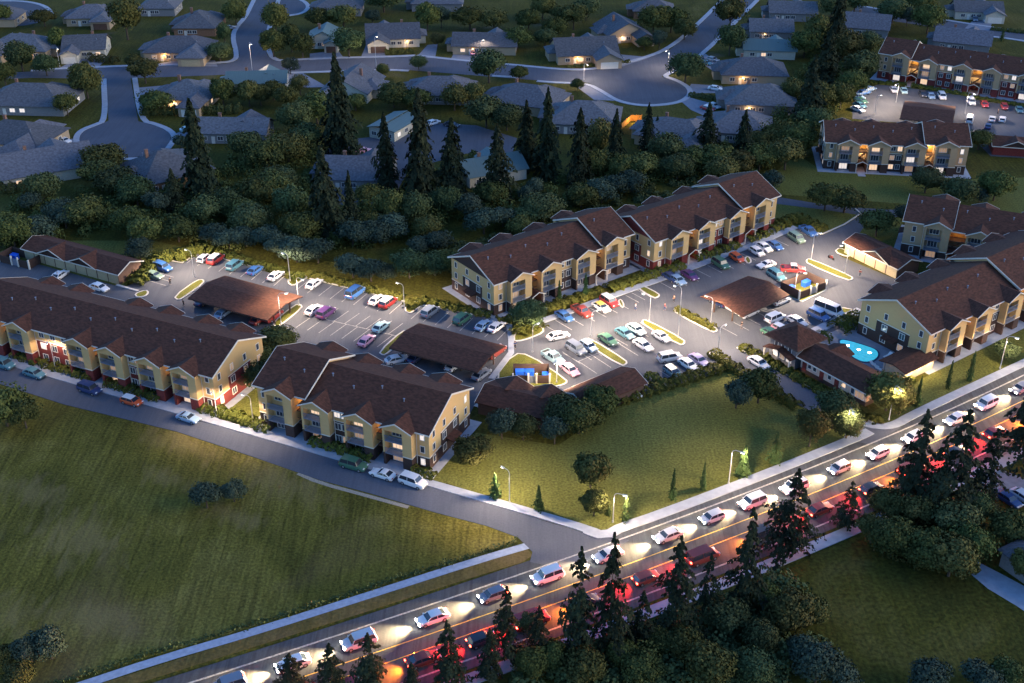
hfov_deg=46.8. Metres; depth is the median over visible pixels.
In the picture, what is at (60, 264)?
garage door
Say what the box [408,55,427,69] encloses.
broadleaf tree
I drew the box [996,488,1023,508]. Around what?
parked car
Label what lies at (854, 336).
pool deck
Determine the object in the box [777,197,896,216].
street
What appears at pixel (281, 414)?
balcony door
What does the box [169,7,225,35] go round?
house
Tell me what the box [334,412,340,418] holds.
window
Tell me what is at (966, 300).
apartment building
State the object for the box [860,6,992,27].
sidewalk
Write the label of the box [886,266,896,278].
garage door
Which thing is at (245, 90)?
broadleaf tree
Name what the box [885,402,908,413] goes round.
broadleaf tree
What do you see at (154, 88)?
driveway
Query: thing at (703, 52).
sidewalk
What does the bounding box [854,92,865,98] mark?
parked car
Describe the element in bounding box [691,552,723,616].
pine tree
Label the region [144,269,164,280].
parked car
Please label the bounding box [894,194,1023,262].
apartment building
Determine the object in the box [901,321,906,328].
window
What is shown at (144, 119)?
sidewalk
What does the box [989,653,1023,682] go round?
broadleaf tree
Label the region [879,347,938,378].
pavilion
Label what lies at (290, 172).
broadleaf tree
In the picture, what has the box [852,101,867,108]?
parked car
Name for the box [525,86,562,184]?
conifer tree
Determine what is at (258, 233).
bushy tree
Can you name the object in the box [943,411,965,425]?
moving car
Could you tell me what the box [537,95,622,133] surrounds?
house
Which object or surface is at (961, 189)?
broadleaf tree
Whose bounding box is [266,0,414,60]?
sidewalk
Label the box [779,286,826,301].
kerb
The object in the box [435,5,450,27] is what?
bushy tree
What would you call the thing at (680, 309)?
street lamp
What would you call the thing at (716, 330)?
kerb
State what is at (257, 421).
hedge
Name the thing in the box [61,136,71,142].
parked car
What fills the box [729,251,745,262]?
parked car
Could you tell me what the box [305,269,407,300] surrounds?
hedge
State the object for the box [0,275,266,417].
apartment building
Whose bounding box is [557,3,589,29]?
broadleaf tree
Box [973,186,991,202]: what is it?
bushy tree
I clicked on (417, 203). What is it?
broadleaf tree
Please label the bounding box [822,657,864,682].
bushy tree
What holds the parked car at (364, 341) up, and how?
on the car park at (842, 292)
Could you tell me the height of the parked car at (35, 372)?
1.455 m
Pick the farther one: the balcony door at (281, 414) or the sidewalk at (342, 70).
the sidewalk at (342, 70)
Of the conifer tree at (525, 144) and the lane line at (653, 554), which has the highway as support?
the lane line at (653, 554)
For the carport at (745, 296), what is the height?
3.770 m
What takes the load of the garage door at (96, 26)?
in the house at (94, 16)
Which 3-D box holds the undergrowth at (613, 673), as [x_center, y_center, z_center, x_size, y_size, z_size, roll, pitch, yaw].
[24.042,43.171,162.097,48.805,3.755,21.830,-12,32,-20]
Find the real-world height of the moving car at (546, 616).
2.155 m
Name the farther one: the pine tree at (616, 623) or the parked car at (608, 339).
the parked car at (608, 339)
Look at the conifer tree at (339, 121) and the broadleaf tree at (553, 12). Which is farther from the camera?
the broadleaf tree at (553, 12)
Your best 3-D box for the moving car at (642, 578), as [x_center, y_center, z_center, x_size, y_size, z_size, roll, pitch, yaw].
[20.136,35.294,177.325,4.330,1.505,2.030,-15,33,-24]
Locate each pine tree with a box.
[272,653,313,682]
[309,642,350,682]
[349,632,387,682]
[403,662,420,682]
[431,620,473,682]
[474,628,505,682]
[482,586,524,665]
[522,605,549,646]
[557,546,597,656]
[587,531,634,656]
[626,590,660,645]
[651,535,711,642]
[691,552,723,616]
[716,506,776,618]
[750,468,826,574]
[829,481,861,531]
[888,408,936,498]
[921,436,950,527]
[926,409,988,530]
[968,428,1009,511]
[991,398,1023,479]
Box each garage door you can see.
[24,251,33,258]
[34,253,44,263]
[44,256,55,266]
[55,259,65,269]
[63,57,75,63]
[65,262,75,271]
[76,265,86,274]
[86,268,97,278]
[93,24,107,29]
[97,271,107,280]
[108,274,118,283]
[181,60,200,66]
[326,47,335,52]
[371,46,385,52]
[601,62,617,68]
[844,245,854,256]
[854,250,864,262]
[865,255,874,267]
[875,260,885,272]
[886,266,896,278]
[988,17,1001,23]
[992,147,1004,154]
[1004,148,1015,155]
[1016,149,1023,156]
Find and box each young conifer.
[488,473,501,500]
[531,485,544,513]
[555,280,562,302]
[582,273,589,294]
[604,500,612,516]
[621,496,631,523]
[668,468,676,501]
[698,462,706,491]
[731,445,751,479]
[765,432,783,465]
[912,376,922,407]
[945,360,953,389]
[966,351,975,381]
[998,29,1005,41]
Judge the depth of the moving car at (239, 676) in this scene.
158.43 m
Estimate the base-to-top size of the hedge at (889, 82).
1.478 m
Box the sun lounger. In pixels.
[873,363,881,371]
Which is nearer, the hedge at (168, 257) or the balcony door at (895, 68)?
the hedge at (168, 257)
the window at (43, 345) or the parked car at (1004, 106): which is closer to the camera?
the window at (43, 345)
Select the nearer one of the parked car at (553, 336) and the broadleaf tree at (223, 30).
the parked car at (553, 336)
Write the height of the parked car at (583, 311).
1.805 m
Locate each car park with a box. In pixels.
[0,215,897,411]
[852,84,1023,157]
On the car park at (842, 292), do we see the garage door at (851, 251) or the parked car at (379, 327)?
the parked car at (379, 327)
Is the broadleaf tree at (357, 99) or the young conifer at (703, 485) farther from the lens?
the broadleaf tree at (357, 99)
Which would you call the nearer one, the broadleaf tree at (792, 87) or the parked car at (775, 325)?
the parked car at (775, 325)
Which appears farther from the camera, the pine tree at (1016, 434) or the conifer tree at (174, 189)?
the conifer tree at (174, 189)
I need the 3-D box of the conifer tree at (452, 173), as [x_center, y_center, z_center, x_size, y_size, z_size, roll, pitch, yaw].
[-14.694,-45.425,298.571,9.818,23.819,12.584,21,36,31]
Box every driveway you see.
[60,58,101,67]
[139,86,159,94]
[159,60,216,65]
[288,73,323,87]
[310,51,342,59]
[362,45,384,57]
[419,44,436,55]
[452,54,474,59]
[579,85,613,100]
[622,55,648,65]
[682,98,707,114]
[690,84,721,92]
[701,54,716,69]
[966,20,991,30]
[971,452,1023,489]
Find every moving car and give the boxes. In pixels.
[213,670,247,682]
[274,652,311,673]
[340,627,377,652]
[343,675,361,682]
[404,649,441,669]
[415,607,450,627]
[465,630,494,649]
[477,584,507,604]
[511,607,550,632]
[530,563,564,585]
[572,592,600,604]
[592,545,623,563]
[631,569,659,586]
[652,526,683,544]
[685,544,719,567]
[698,507,725,525]
[737,490,767,510]
[750,523,775,540]
[779,476,809,494]
[805,501,834,517]
[827,459,851,475]
[858,481,883,496]
[866,444,890,460]
[897,462,925,474]
[901,428,922,443]
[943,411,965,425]
[943,445,969,459]
[974,393,998,411]
[982,425,1006,439]
[1009,380,1023,394]
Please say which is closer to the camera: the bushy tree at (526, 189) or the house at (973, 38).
the bushy tree at (526, 189)
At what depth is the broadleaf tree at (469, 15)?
435.92 m
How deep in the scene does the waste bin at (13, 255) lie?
272.06 m
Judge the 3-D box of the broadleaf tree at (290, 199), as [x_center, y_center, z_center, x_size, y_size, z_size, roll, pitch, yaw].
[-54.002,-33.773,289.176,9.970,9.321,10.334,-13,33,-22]
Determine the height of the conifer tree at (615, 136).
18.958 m
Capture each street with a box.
[0,1,45,25]
[0,367,628,567]
[6,0,753,157]
[273,0,305,14]
[720,348,900,443]
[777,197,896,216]
[851,6,1023,39]
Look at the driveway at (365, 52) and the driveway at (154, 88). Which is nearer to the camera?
the driveway at (154, 88)
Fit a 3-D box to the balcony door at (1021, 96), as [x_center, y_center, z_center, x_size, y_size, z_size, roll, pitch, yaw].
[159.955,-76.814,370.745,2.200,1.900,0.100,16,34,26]
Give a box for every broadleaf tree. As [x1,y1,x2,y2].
[0,3,13,17]
[0,39,36,71]
[0,62,17,85]
[0,212,33,246]
[0,381,27,426]
[0,643,15,667]
[0,659,36,682]
[3,396,42,428]
[19,171,63,198]
[24,7,58,26]
[30,53,59,75]
[46,26,63,45]
[49,90,79,115]
[62,193,106,224]
[66,60,103,98]
[75,157,121,190]
[76,142,127,166]
[89,163,139,192]
[105,0,144,39]
[106,204,146,232]
[114,174,157,205]
[123,52,142,64]
[125,57,160,83]
[125,214,165,239]
[133,88,175,112]
[159,213,200,241]
[181,193,222,220]
[204,41,232,60]
[207,77,236,104]
[210,186,248,214]
[214,21,231,41]
[220,0,247,24]
[223,198,260,218]
[224,130,263,159]
[225,201,273,228]
[233,80,258,106]
[237,175,277,203]
[240,134,288,166]
[241,359,266,389]
[252,84,271,105]
[254,163,299,186]
[256,324,299,347]
[257,168,291,192]
[258,28,288,56]
[258,344,274,361]
[259,0,289,30]
[261,80,285,100]
[270,85,299,103]
[271,131,312,164]
[271,182,311,216]
[274,99,313,128]
[277,210,325,237]
[279,23,298,51]
[287,74,310,94]
[288,33,315,57]
[288,121,321,145]
[296,89,327,123]
[304,7,330,24]
[327,4,359,26]
[327,26,365,56]
[346,93,366,110]
[352,182,382,201]
[354,211,383,222]
[363,0,399,12]
[372,187,403,214]
[375,63,389,74]
[376,82,407,107]
[389,248,430,277]
[399,86,435,107]
[400,189,434,219]
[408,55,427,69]
[413,213,443,235]
[414,1,441,30]
[421,249,447,275]
[423,175,448,192]
[428,185,463,215]
[429,32,445,46]
[431,247,459,273]
[439,81,470,110]
[447,5,489,29]
[450,433,495,465]
[462,81,486,100]
[462,93,504,127]
[467,48,508,82]
[470,180,508,204]
[478,7,508,28]
[488,101,523,130]
[503,25,534,49]
[504,214,535,234]
[508,65,528,79]
[508,298,548,326]
[510,411,541,440]
[512,643,548,680]
[513,8,541,30]
[513,205,542,222]
[518,191,567,222]
[519,610,543,635]
[530,0,557,19]
[532,28,557,45]
[536,637,566,670]
[539,391,576,421]
[540,16,569,34]
[549,4,565,17]
[551,396,605,435]
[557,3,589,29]
[559,644,607,682]
[565,182,602,207]
[570,78,585,89]
[571,451,615,487]
[573,0,601,20]
[578,487,609,515]
[581,383,620,419]
[584,117,611,150]
[587,148,611,174]
[604,151,636,174]
[604,637,638,667]
[619,639,668,682]
[627,150,660,174]
[635,4,672,33]
[635,36,652,49]
[645,131,686,158]
[659,152,696,179]
[664,6,692,32]
[665,51,707,82]
[665,622,707,658]
[673,17,698,39]
[674,144,706,169]
[680,639,737,682]
[700,590,754,631]
[702,142,733,165]
[702,155,740,176]
[712,0,750,25]
[714,23,748,54]
[726,148,755,171]
[730,644,779,682]
[738,366,781,402]
[740,142,778,169]
[740,616,780,652]
[749,126,782,144]
[750,579,783,613]
[758,117,793,139]
[762,585,815,634]
[767,135,808,169]
[778,117,821,149]
[779,77,803,98]
[786,28,824,57]
[796,105,835,129]
[796,404,833,446]
[802,13,832,35]
[803,182,846,210]
[804,589,831,624]
[814,385,860,428]
[816,0,850,17]
[820,80,838,105]
[829,182,868,212]
[831,410,865,437]
[832,29,867,67]
[833,81,856,107]
[834,67,870,90]
[840,49,882,75]
[848,0,872,11]
[854,512,884,544]
[855,207,899,236]
[858,29,882,52]
[863,369,914,410]
[863,486,909,517]
[865,515,918,557]
[873,0,912,23]
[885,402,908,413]
[899,493,939,527]
[901,525,950,572]
[904,390,915,410]
[905,0,939,7]
[908,166,948,192]
[910,4,949,33]
[927,530,984,579]
[931,497,985,529]
[937,175,981,201]
[942,517,1001,560]
[963,488,997,523]
[970,129,995,149]
[976,170,1018,200]
[987,507,1023,544]
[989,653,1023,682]
[991,339,1022,359]
[1007,547,1023,575]
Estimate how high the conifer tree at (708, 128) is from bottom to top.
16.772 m
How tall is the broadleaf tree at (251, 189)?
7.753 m
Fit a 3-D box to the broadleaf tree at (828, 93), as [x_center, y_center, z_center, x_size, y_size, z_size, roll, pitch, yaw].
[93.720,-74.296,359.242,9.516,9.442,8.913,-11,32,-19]
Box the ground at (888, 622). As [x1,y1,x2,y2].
[0,0,1023,682]
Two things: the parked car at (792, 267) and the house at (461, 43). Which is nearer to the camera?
the parked car at (792, 267)
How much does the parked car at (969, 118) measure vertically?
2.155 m
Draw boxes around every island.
[136,291,146,295]
[176,280,202,298]
[275,305,300,324]
[289,275,305,283]
[381,331,403,353]
[406,302,420,311]
[499,354,565,385]
[515,326,542,339]
[589,339,625,363]
[641,287,657,296]
[643,320,683,343]
[675,307,715,330]
[790,282,824,300]
[807,259,851,278]
[837,248,847,254]
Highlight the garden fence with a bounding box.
[621,114,641,128]
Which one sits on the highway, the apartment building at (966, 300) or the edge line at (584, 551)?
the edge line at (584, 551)
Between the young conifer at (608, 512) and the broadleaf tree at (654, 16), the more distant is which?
the broadleaf tree at (654, 16)
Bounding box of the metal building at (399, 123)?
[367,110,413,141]
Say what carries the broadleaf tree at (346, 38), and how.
on the ground at (888, 622)
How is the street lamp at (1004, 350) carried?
on the lawn at (988, 360)
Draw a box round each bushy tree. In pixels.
[8,630,40,663]
[16,191,43,210]
[25,214,59,237]
[27,624,67,662]
[39,196,73,222]
[48,205,72,228]
[122,236,153,259]
[140,190,171,212]
[171,134,184,146]
[187,481,223,507]
[196,222,227,242]
[210,227,243,249]
[220,477,247,501]
[232,226,256,246]
[250,224,279,242]
[262,229,290,256]
[277,235,308,262]
[281,56,300,73]
[297,237,313,255]
[300,238,335,263]
[334,216,370,246]
[334,252,365,277]
[353,258,387,281]
[356,219,391,243]
[365,9,381,22]
[374,263,397,279]
[377,212,409,239]
[405,235,429,253]
[423,229,456,248]
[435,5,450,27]
[452,192,484,216]
[462,207,502,233]
[485,407,516,438]
[493,206,516,226]
[517,184,534,197]
[526,177,543,192]
[539,416,569,443]
[584,177,619,202]
[602,174,629,192]
[618,169,648,192]
[651,30,667,49]
[724,376,754,408]
[761,169,784,188]
[784,633,814,665]
[791,639,846,682]
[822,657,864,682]
[893,204,905,220]
[898,7,914,26]
[906,655,955,682]
[958,657,1006,682]
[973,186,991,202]
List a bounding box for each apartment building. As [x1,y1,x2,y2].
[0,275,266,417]
[249,341,481,477]
[442,207,640,321]
[615,171,782,277]
[812,117,971,178]
[857,230,1023,374]
[870,36,1023,102]
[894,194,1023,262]
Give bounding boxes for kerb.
[116,284,137,291]
[135,290,148,296]
[172,253,284,274]
[174,279,203,299]
[273,304,301,325]
[287,274,307,285]
[309,278,403,301]
[379,330,404,354]
[423,304,511,324]
[498,353,566,386]
[514,327,543,340]
[587,338,626,365]
[639,287,659,297]
[642,319,684,344]
[674,310,717,331]
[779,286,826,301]
[806,258,852,279]
[817,208,859,233]
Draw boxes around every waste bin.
[9,252,19,258]
[515,368,524,374]
[525,368,533,375]
[801,278,810,287]
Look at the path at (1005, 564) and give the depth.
178.83 m
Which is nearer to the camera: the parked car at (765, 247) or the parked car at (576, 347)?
the parked car at (576, 347)
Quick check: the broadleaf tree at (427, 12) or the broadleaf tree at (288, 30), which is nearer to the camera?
the broadleaf tree at (288, 30)
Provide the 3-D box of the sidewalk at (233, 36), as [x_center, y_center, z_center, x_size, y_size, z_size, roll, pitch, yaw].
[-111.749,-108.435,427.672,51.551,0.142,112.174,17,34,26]
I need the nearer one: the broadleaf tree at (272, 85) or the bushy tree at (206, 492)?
the bushy tree at (206, 492)
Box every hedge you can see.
[0,180,28,193]
[8,351,90,379]
[85,52,120,64]
[102,376,159,402]
[125,241,218,285]
[138,102,243,115]
[196,402,275,433]
[211,246,288,273]
[286,271,305,281]
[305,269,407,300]
[306,434,378,463]
[384,47,413,55]
[400,297,423,310]
[409,463,437,480]
[418,295,492,318]
[495,313,515,323]
[507,322,548,336]
[543,286,604,312]
[567,59,630,67]
[602,259,687,292]
[620,359,734,405]
[643,371,668,385]
[673,305,717,329]
[688,91,715,100]
[688,240,742,261]
[706,348,805,410]
[738,343,858,408]
[744,228,773,241]
[769,212,828,232]
[816,329,833,343]
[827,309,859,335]
[855,409,883,424]
[870,80,906,85]
[900,376,916,386]
[910,82,971,95]
[973,95,1023,106]
[990,26,1023,33]
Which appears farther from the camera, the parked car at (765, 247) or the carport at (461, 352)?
the parked car at (765, 247)
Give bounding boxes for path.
[77,543,528,682]
[443,448,1022,682]
[972,562,1023,610]
[998,537,1023,583]
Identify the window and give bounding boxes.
[40,342,46,349]
[51,345,57,352]
[129,366,135,373]
[217,136,223,140]
[231,374,235,382]
[232,385,237,394]
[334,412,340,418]
[335,422,341,430]
[336,434,342,442]
[420,445,424,453]
[420,458,425,465]
[443,441,446,451]
[566,269,570,276]
[854,390,863,400]
[881,324,887,332]
[896,155,901,160]
[896,343,902,350]
[898,332,904,340]
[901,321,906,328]
[916,341,921,348]
[919,330,923,337]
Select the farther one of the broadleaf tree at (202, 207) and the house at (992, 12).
the house at (992, 12)
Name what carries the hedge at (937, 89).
on the ground at (888, 622)
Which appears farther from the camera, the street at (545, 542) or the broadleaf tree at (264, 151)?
the broadleaf tree at (264, 151)
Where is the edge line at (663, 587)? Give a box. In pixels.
[402,439,1012,682]
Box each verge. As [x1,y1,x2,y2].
[45,535,518,682]
[104,549,531,682]
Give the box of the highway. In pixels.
[154,367,1023,682]
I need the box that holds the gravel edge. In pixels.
[297,473,408,507]
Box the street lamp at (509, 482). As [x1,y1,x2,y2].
[501,465,509,502]
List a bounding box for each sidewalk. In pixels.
[0,0,53,13]
[12,360,600,538]
[31,0,255,71]
[73,78,136,159]
[132,78,176,148]
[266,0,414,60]
[288,69,408,73]
[289,0,309,15]
[416,0,719,69]
[489,325,513,378]
[492,75,515,77]
[536,0,758,105]
[539,225,797,324]
[583,428,873,538]
[811,308,860,332]
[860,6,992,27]
[863,359,1023,429]
[994,36,1023,41]
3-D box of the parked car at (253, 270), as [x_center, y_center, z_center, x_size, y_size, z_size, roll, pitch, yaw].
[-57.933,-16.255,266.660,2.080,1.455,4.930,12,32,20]
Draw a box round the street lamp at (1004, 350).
[999,336,1019,368]
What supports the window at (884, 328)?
in the apartment building at (966, 300)
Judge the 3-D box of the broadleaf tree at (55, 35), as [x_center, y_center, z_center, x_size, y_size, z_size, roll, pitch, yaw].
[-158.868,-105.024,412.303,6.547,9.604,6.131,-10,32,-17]
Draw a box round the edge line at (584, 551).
[188,375,1023,682]
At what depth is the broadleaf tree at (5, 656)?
160.73 m
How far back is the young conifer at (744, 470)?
198.91 m
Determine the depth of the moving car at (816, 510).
190.97 m
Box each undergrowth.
[0,34,867,251]
[427,175,699,254]
[508,568,833,682]
[868,487,944,570]
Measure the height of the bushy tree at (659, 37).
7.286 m
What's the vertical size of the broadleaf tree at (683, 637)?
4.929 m
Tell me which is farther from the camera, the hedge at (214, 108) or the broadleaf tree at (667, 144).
the hedge at (214, 108)
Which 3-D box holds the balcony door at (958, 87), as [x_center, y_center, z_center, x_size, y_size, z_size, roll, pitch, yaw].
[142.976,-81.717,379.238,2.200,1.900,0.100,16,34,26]
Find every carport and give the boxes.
[188,276,302,323]
[389,323,505,373]
[700,276,789,320]
[900,101,955,122]
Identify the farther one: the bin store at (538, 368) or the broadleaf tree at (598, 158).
the broadleaf tree at (598, 158)
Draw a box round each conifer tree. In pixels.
[163,168,185,215]
[179,98,220,203]
[306,144,352,240]
[316,51,366,154]
[340,170,360,220]
[370,112,400,192]
[400,87,440,197]
[434,117,469,192]
[471,122,519,204]
[511,100,542,173]
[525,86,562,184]
[564,107,595,188]
[606,108,626,157]
[637,102,657,153]
[692,102,721,147]
[731,109,754,166]
[789,54,827,126]
[809,30,843,83]
[819,0,848,60]
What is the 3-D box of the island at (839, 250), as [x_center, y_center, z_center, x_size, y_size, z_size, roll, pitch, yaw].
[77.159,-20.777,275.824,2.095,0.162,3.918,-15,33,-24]
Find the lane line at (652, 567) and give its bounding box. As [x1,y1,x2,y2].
[348,419,1008,675]
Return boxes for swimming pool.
[838,339,879,362]
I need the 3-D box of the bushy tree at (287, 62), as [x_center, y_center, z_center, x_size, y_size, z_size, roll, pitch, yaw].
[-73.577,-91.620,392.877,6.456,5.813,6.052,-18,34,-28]
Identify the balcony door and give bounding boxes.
[276,411,283,416]
[277,423,284,428]
[312,421,319,426]
[354,433,363,438]
[392,432,401,437]
[392,443,401,449]
[393,455,402,461]
[513,291,518,297]
[543,280,548,286]
[838,163,846,168]
[840,154,848,159]
[841,146,849,150]
[868,164,877,169]
[870,155,878,159]
[893,75,899,80]
[894,67,900,72]
[904,166,912,171]
[905,157,914,162]
[907,149,915,153]
[920,79,926,84]
[921,71,928,76]
[925,251,934,257]
[927,241,936,247]
[929,229,939,234]
[936,159,945,164]
[938,148,946,152]
[954,84,961,89]
[956,76,962,81]
[970,238,980,243]
[982,88,990,94]
[984,80,991,86]
[1018,94,1023,99]
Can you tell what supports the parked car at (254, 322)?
on the car park at (842, 292)
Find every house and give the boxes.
[0,6,26,26]
[0,30,60,62]
[0,78,84,116]
[0,114,70,153]
[0,137,90,189]
[58,31,110,63]
[60,1,114,29]
[120,148,215,192]
[138,0,183,15]
[138,32,218,66]
[156,74,218,116]
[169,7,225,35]
[197,109,275,143]
[220,64,289,87]
[309,0,364,15]
[309,22,340,52]
[309,147,398,190]
[318,62,389,102]
[365,19,426,52]
[402,71,477,104]
[404,0,463,11]
[445,27,517,55]
[460,147,529,187]
[483,78,571,116]
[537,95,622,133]
[543,32,623,68]
[589,12,653,46]
[626,0,673,18]
[629,112,716,148]
[696,105,772,142]
[710,53,789,84]
[715,79,798,114]
[735,34,797,59]
[741,15,794,38]
[760,0,818,21]
[843,9,892,38]
[926,24,994,52]
[944,0,1006,23]
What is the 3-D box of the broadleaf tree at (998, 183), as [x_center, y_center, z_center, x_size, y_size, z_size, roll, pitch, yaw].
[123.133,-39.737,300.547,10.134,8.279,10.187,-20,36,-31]
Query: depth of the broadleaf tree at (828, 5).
448.73 m
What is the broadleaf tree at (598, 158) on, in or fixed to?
on the ground at (888, 622)
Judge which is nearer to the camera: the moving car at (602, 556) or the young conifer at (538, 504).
the moving car at (602, 556)
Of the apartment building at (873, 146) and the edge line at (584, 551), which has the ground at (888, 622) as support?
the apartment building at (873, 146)
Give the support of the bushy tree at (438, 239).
on the ground at (888, 622)
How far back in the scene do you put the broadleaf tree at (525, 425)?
206.83 m
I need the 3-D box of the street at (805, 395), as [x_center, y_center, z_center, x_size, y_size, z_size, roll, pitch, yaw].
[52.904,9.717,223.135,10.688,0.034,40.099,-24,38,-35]
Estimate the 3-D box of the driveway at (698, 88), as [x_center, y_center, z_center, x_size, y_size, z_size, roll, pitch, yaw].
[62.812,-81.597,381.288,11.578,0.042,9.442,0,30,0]
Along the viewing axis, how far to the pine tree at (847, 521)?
185.99 m
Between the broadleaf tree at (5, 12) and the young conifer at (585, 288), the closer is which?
the young conifer at (585, 288)
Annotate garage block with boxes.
[20,235,143,283]
[474,375,571,428]
[563,366,647,406]
[842,232,922,278]
[989,135,1023,156]
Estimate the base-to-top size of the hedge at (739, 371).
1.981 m
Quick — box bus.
[813,296,844,317]
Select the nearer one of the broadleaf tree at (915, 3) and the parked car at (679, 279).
the parked car at (679, 279)
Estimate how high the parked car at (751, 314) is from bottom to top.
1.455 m
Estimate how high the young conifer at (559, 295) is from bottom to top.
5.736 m
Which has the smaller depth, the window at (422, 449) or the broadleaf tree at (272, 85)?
the window at (422, 449)
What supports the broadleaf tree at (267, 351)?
on the lawn at (442, 476)
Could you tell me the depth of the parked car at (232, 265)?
267.25 m
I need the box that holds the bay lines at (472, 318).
[151,230,810,378]
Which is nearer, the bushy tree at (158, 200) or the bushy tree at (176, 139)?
the bushy tree at (158, 200)
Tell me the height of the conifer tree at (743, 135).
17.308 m
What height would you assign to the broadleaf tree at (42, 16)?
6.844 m
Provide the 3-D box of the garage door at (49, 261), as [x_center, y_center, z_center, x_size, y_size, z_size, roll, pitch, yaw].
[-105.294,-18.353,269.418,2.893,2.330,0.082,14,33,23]
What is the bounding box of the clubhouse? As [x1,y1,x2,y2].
[763,321,880,406]
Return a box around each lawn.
[0,241,518,324]
[224,388,457,483]
[446,368,847,529]
[774,157,1023,212]
[774,204,902,246]
[870,330,1023,422]
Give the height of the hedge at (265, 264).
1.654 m
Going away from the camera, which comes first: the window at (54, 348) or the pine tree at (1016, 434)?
the pine tree at (1016, 434)
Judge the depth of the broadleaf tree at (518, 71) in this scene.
386.27 m
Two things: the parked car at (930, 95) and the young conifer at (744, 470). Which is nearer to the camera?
the young conifer at (744, 470)
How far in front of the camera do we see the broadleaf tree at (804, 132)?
324.46 m
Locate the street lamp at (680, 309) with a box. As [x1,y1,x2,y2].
[673,285,681,337]
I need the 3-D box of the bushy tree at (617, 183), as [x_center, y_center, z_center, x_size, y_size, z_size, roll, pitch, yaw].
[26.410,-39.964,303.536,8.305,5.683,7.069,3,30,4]
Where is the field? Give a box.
[0,385,516,682]
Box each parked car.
[0,355,15,370]
[21,366,45,379]
[51,269,69,279]
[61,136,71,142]
[76,379,102,395]
[88,281,109,292]
[119,393,142,406]
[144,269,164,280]
[152,259,172,272]
[175,411,201,424]
[193,302,204,306]
[196,253,210,263]
[206,253,224,264]
[214,309,231,319]
[225,259,243,271]
[246,264,263,275]
[248,317,260,325]
[261,309,283,323]
[266,270,284,281]
[304,278,322,289]
[304,304,322,316]
[315,305,335,319]
[338,453,368,472]
[344,284,365,299]
[355,147,371,153]
[356,334,375,347]
[367,294,385,305]
[368,467,396,481]
[371,320,390,333]
[378,295,397,309]
[383,354,407,365]
[397,470,427,489]
[406,355,421,363]
[420,304,439,318]
[425,119,440,125]
[443,121,459,126]
[444,365,456,372]
[452,311,471,325]
[470,367,491,381]
[474,319,493,331]
[486,320,505,333]
[490,343,506,359]
[541,348,565,364]
[545,330,569,341]
[554,309,573,322]
[559,362,580,376]
[565,338,586,355]
[570,303,592,318]
[579,338,597,352]
[591,300,610,312]
[597,332,618,345]
[599,292,619,307]
[614,326,635,339]
[625,322,646,335]
[632,338,653,351]
[651,329,671,342]
[656,349,682,363]
[661,271,675,282]
[662,363,680,376]
[672,273,686,285]
[677,357,699,369]
[680,269,699,280]
[687,352,707,366]
[700,104,715,110]
[705,56,718,61]
[706,102,720,108]
[707,85,722,89]
[709,300,724,307]
[711,255,730,269]
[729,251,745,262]
[738,310,759,318]
[747,355,770,368]
[749,245,764,256]
[755,241,772,252]
[756,259,776,269]
[760,326,773,333]
[764,310,785,323]
[766,240,783,250]
[766,267,786,281]
[771,322,783,328]
[772,297,790,306]
[780,263,805,273]
[786,314,808,325]
[787,230,805,243]
[798,224,817,236]
[806,306,830,321]
[850,105,865,112]
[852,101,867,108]
[853,97,867,103]
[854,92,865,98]
[857,89,871,94]
[865,86,876,90]
[889,86,897,92]
[900,87,907,93]
[918,90,926,96]
[927,92,935,98]
[937,91,946,99]
[965,114,973,123]
[966,96,975,105]
[980,100,988,107]
[984,123,991,129]
[988,116,995,122]
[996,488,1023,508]
[999,116,1006,122]
[1000,102,1008,109]
[1009,486,1023,502]
[1015,106,1023,112]
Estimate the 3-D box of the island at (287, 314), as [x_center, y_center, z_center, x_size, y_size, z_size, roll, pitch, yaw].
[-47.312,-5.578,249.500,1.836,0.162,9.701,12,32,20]
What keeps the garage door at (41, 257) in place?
in the garage block at (112, 267)
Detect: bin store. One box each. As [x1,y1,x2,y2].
[0,246,40,269]
[512,364,550,383]
[780,272,827,299]
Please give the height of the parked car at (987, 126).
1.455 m
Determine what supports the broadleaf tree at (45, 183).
on the ground at (888, 622)
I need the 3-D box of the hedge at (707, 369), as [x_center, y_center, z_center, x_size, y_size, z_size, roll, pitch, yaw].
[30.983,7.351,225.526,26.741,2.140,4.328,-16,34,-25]
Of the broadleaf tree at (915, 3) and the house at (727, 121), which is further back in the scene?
the broadleaf tree at (915, 3)
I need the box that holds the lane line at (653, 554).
[302,400,1023,677]
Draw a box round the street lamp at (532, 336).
[532,322,539,352]
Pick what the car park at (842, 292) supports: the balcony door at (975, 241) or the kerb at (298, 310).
the kerb at (298, 310)
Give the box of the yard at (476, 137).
[327,123,516,204]
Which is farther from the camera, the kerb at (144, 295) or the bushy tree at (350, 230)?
the bushy tree at (350, 230)
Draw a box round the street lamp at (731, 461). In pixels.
[728,450,744,483]
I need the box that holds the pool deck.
[821,324,893,371]
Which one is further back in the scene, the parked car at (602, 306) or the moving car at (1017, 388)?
the parked car at (602, 306)
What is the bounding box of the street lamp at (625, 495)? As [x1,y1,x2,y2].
[612,493,627,522]

